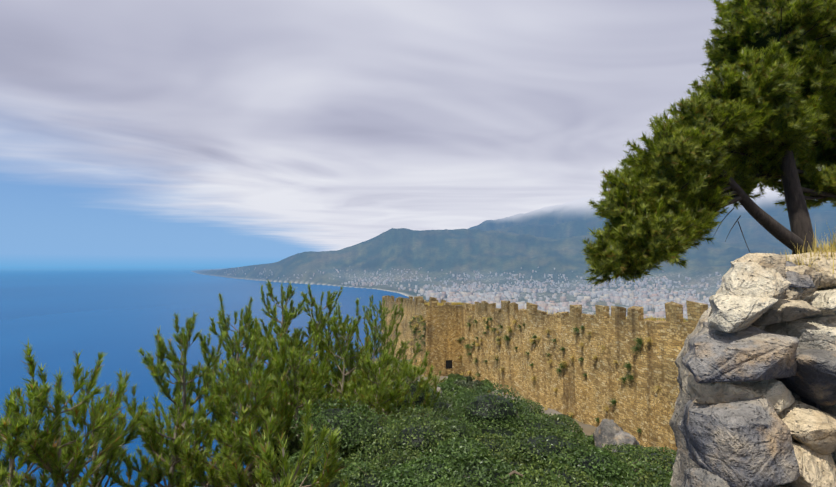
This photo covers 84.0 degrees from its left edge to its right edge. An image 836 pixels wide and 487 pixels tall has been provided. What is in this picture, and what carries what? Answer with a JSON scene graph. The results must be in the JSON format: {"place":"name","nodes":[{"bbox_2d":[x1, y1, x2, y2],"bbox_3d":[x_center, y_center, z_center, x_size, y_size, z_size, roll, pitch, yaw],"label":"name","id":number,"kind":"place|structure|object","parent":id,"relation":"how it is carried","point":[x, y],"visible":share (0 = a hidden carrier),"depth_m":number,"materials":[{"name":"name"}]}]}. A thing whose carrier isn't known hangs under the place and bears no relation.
{"place":"outdoors","nodes":[
{"label":"outdoors","id":0,"kind":"place"},
{"bbox_2d":[0,267,413,486],"bbox_3d":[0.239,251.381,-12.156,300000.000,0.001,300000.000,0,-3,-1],"label":"sea water","id":1,"kind":"structure","parent":0,"point":[57,316],"depth_m":2220.97,"materials":[{"name":"blue liquid"}]},
{"bbox_2d":[0,0,818,266],"label":"sky","id":2,"kind":"structure","parent":0,"point":[134,133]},
{"bbox_2d":[191,191,835,486],"bbox_3d":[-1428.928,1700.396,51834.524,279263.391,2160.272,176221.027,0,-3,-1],"label":"terrain","id":3,"kind":"structure","parent":0,"point":[547,240],"depth_m":7148.35,"materials":[{"name":"green plant"}]},
{"bbox_2d":[0,385,103,486],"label":"young pine","id":4,"kind":"object","parent":3,"relation":"on","point":[11,449],"visible":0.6,"depth_m":6.66,"materials":[{"name":"green plant"}]},
{"bbox_2d":[0,339,147,486],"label":"young pine","id":5,"kind":"object","parent":3,"relation":"on","point":[40,448],"visible":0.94,"depth_m":7.07,"materials":[{"name":"green plant"}]},
{"bbox_2d":[50,359,165,486],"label":"young pine","id":6,"kind":"object","parent":3,"relation":"on","point":[97,478],"visible":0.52,"depth_m":8.55,"materials":[{"name":"green plant"}]},
{"bbox_2d":[99,389,218,486],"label":"young pine","id":7,"kind":"object","parent":3,"relation":"on","point":[148,438],"visible":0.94,"depth_m":8.63,"materials":[{"name":"green plant"}]},
{"bbox_2d":[99,310,259,486],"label":"young pine","id":8,"kind":"object","parent":3,"relation":"on","point":[160,368],"visible":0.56,"depth_m":10.86,"materials":[{"name":"green plant"}]},
{"bbox_2d":[163,319,314,486],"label":"young pine","id":9,"kind":"object","parent":3,"relation":"on","point":[243,377],"visible":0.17,"depth_m":11.14,"materials":[{"name":"green plant"}]},
{"bbox_2d":[159,292,319,486],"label":"young pine","id":10,"kind":"object","parent":3,"relation":"on","point":[230,344],"visible":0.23,"depth_m":13.47,"materials":[{"name":"green plant"}]},
{"bbox_2d":[170,359,309,486],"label":"young pine","id":11,"kind":"object","parent":3,"relation":"on","point":[238,477],"visible":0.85,"depth_m":8.30,"materials":[{"name":"green plant"}]},
{"bbox_2d":[183,279,354,486],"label":"young pine","id":12,"kind":"object","parent":3,"relation":"on","point":[289,316],"visible":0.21,"depth_m":15.46,"materials":[{"name":"green plant"}]},
{"bbox_2d":[212,329,357,486],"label":"young pine","id":13,"kind":"object","parent":3,"relation":"on","point":[316,379],"visible":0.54,"depth_m":9.23,"materials":[{"name":"green plant"}]},
{"bbox_2d":[230,398,352,486],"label":"young pine","id":14,"kind":"object","parent":3,"relation":"on","point":[267,462],"visible":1,"depth_m":5.64,"materials":[{"name":"green plant"}]},
{"bbox_2d":[257,409,340,478],"bbox_3d":[-2.145,4.665,9.610,2.310,2.430,1.988,0,-3,-1],"label":"shrub","id":15,"kind":"object","parent":3,"relation":"on","point":[291,450],"visible":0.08,"depth_m":9.28,"materials":[{"name":"green plant"}]},
{"bbox_2d":[232,283,368,481],"bbox_3d":[-3.856,5.955,16.198,5.389,8.933,4.839,0,-3,-1],"label":"young pine","id":16,"kind":"object","parent":3,"relation":"on","point":[319,319],"visible":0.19,"depth_m":16.24,"materials":[{"name":"green plant"}]},
{"bbox_2d":[285,306,366,412],"bbox_3d":[-3.664,7.053,18.490,5.176,9.378,4.938,2,-3,-29],"label":"young pine","id":17,"kind":"object","parent":3,"relation":"on","point":[355,349],"visible":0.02,"depth_m":17.90,"materials":[{"name":"green plant"}]},
{"bbox_2d":[258,298,401,479],"bbox_3d":[-2.030,4.664,12.753,3.653,6.416,4.045,-2,-4,41],"label":"young pine","id":18,"kind":"object","parent":3,"relation":"on","point":[337,380],"visible":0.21,"depth_m":12.82,"materials":[{"name":"green plant"}]},
{"bbox_2d":[274,442,385,486],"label":"shrub","id":19,"kind":"object","parent":3,"relation":"on","point":[347,467],"visible":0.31,"depth_m":7.59,"materials":[{"name":"green plant"}]},
{"bbox_2d":[290,347,432,470],"bbox_3d":[-0.929,4.444,10.825,3.451,3.995,3.093,0,-3,-1],"label":"young pine","id":20,"kind":"object","parent":3,"relation":"on","point":[377,393],"visible":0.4,"depth_m":10.75,"materials":[{"name":"green plant"}]},
{"bbox_2d":[335,301,412,415],"bbox_3d":[-2.160,6.886,17.740,5.378,9.218,5.341,0,-3,-1],"label":"young pine","id":21,"kind":"object","parent":3,"relation":"on","point":[381,348],"visible":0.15,"depth_m":18.19,"materials":[{"name":"green plant"}]},
{"bbox_2d":[288,396,483,463],"bbox_3d":[-0.545,4.107,8.898,3.298,2.221,3.215,2,-3,-33],"label":"shrub","id":22,"kind":"object","parent":3,"relation":"on","point":[362,431],"visible":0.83,"depth_m":8.60,"materials":[{"name":"green plant"}]},
{"bbox_2d":[334,295,446,412],"bbox_3d":[-1.584,7.575,20.912,5.310,10.472,5.540,-1,-3,28],"label":"young pine","id":23,"kind":"object","parent":3,"relation":"on","point":[391,328],"visible":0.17,"depth_m":21.60,"materials":[{"name":"green plant"}]},
{"bbox_2d":[367,347,451,418],"bbox_3d":[-0.302,4.880,11.642,2.588,4.746,3.816,2,-3,-30],"label":"young pine","id":24,"kind":"object","parent":3,"relation":"on","point":[423,383],"visible":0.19,"depth_m":11.61,"materials":[{"name":"green plant"}]},
{"bbox_2d":[377,377,464,423],"bbox_3d":[-0.305,5.572,12.042,3.824,4.386,3.058,0,-3,-1],"label":"shrub","id":25,"kind":"object","parent":3,"relation":"on","point":[438,406],"visible":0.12,"depth_m":11.97,"materials":[{"name":"green plant"}]},
{"bbox_2d":[339,427,514,486],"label":"shrub","id":26,"kind":"object","parent":3,"relation":"on","point":[372,478],"visible":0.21,"depth_m":7.36,"materials":[{"name":"green plant"}]},
{"bbox_2d":[429,390,464,416],"bbox_3d":[0.698,11.476,29.385,4.519,4.433,4.200,2,-3,-36],"label":"shrub","id":27,"kind":"object","parent":3,"relation":"on","point":[441,400],"visible":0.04,"depth_m":29.59,"materials":[{"name":"green plant"}]},
{"bbox_2d":[430,382,466,396],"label":"shrub","id":28,"kind":"object","parent":3,"relation":"on","point":[453,387],"visible":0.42,"depth_m":42.61,"materials":[{"name":"green plant"}]},
{"bbox_2d":[443,375,466,382],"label":"cover shrub","id":29,"kind":"object","parent":3,"relation":"on","point":[451,379],"visible":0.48,"depth_m":49.17,"materials":[{"name":"green plant"}]},
{"bbox_2d":[442,396,470,409],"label":"cover shrub","id":30,"kind":"object","parent":3,"relation":"on","point":[458,399],"visible":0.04,"depth_m":36.24,"materials":[{"name":"green plant"}]},
{"bbox_2d":[455,374,472,381],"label":"cover shrub","id":31,"kind":"object","parent":3,"relation":"on","point":[468,378],"visible":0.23,"depth_m":51.43,"materials":[{"name":"green plant"}]},
{"bbox_2d":[209,266,721,318],"bbox_3d":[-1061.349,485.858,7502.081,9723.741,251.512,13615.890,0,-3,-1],"label":"town buildings","id":32,"kind":"structure","parent":3,"relation":"on","point":[630,298],"depth_m":3496.39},
{"bbox_2d":[452,387,478,398],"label":"cover shrub","id":33,"kind":"object","parent":3,"relation":"on","point":[457,392],"visible":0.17,"depth_m":40.05,"materials":[{"name":"green plant"}]},
{"bbox_2d":[453,379,486,395],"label":"cover shrub","id":34,"kind":"object","parent":3,"relation":"on","point":[467,384],"visible":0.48,"depth_m":45.30,"materials":[{"name":"green plant"}]},
{"bbox_2d":[380,436,569,486],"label":"shrub","id":35,"kind":"object","parent":3,"relation":"on","point":[454,468],"visible":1,"depth_m":5.66,"materials":[{"name":"green plant"}]},
{"bbox_2d":[480,379,493,389],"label":"cover shrub","id":36,"kind":"object","parent":3,"relation":"on","point":[486,381],"visible":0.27,"depth_m":51.47,"materials":[{"name":"green plant"}]},
{"bbox_2d":[432,383,544,461],"bbox_3d":[1.470,5.123,10.834,3.861,3.690,4.450,0,-3,-1],"label":"shrub","id":37,"kind":"object","parent":3,"relation":"on","point":[489,406],"visible":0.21,"depth_m":10.56,"materials":[{"name":"green plant"}]},
{"bbox_2d":[469,412,584,461],"bbox_3d":[2.515,4.791,9.934,3.581,2.176,2.636,2,-3,-37],"label":"shrub","id":38,"kind":"object","parent":3,"relation":"on","point":[539,421],"visible":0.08,"depth_m":10.08,"materials":[{"name":"green plant"}]},
{"bbox_2d":[418,378,639,452],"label":"slope rocks","id":39,"kind":"object","parent":3,"relation":"on","point":[609,432],"visible":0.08,"depth_m":20.37,"materials":[{"name":"stone"}]},
{"bbox_2d":[382,295,707,451],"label":"castle wall","id":40,"kind":"structure","parent":3,"relation":"on","point":[644,407],"depth_m":38.76,"materials":[{"name":"stone"}]},
{"bbox_2d":[446,360,451,368],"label":"window","id":41,"kind":"structure","parent":40,"relation":"attached to","point":[448,364],"depth_m":58.75,"materials":[{"name":"black"}]},
{"bbox_2d":[337,228,835,434],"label":"wall plants","id":42,"kind":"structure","parent":40,"relation":"attached to","point":[831,248],"depth_m":38.37,"materials":[{"name":"green plant"}]},
{"bbox_2d":[467,423,622,486],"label":"shrub","id":43,"kind":"object","parent":3,"relation":"on","point":[545,446],"visible":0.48,"depth_m":6.90,"materials":[{"name":"green plant"}]},
{"bbox_2d":[548,413,571,421],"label":"cover shrub","id":44,"kind":"object","parent":3,"relation":"on","point":[567,416],"visible":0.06,"depth_m":35.53,"materials":[{"name":"green plant"}]},
{"bbox_2d":[497,456,635,486],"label":"shrub","id":45,"kind":"object","parent":3,"relation":"on","point":[574,480],"visible":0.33,"depth_m":6.28,"materials":[{"name":"green plant"}]},
{"bbox_2d":[577,431,595,446],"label":"cover shrub","id":46,"kind":"object","parent":3,"relation":"on","point":[590,439],"visible":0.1,"depth_m":28.04,"materials":[{"name":"green plant"}]},
{"bbox_2d":[533,443,659,462],"bbox_3d":[3.654,4.606,8.663,3.051,1.331,2.658,0,-3,-1],"label":"shrub","id":47,"kind":"object","parent":3,"relation":"on","point":[621,454],"visible":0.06,"depth_m":9.31,"materials":[{"name":"green plant"}]},
{"bbox_2d":[599,448,672,486],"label":"shrub","id":48,"kind":"object","parent":3,"relation":"on","point":[647,475],"visible":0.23,"depth_m":6.68,"materials":[{"name":"green plant"}]},
{"bbox_2d":[626,446,676,471],"bbox_3d":[3.986,4.276,8.356,2.558,1.147,2.237,0,-3,-1],"label":"shrub","id":49,"kind":"object","parent":3,"relation":"on","point":[667,458],"visible":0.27,"depth_m":8.42,"materials":[{"name":"green plant"}]},
{"bbox_2d":[581,0,835,286],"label":"old pine","id":50,"kind":"object","parent":3,"relation":"on","point":[735,134],"visible":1,"depth_m":9.50,"materials":[{"name":"green plant"}]},
{"bbox_2d":[669,251,835,486],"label":"rocks","id":51,"kind":"object","parent":3,"relation":"on","point":[755,402],"visible":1,"depth_m":2.51,"materials":[{"name":"stone"}]}
]}

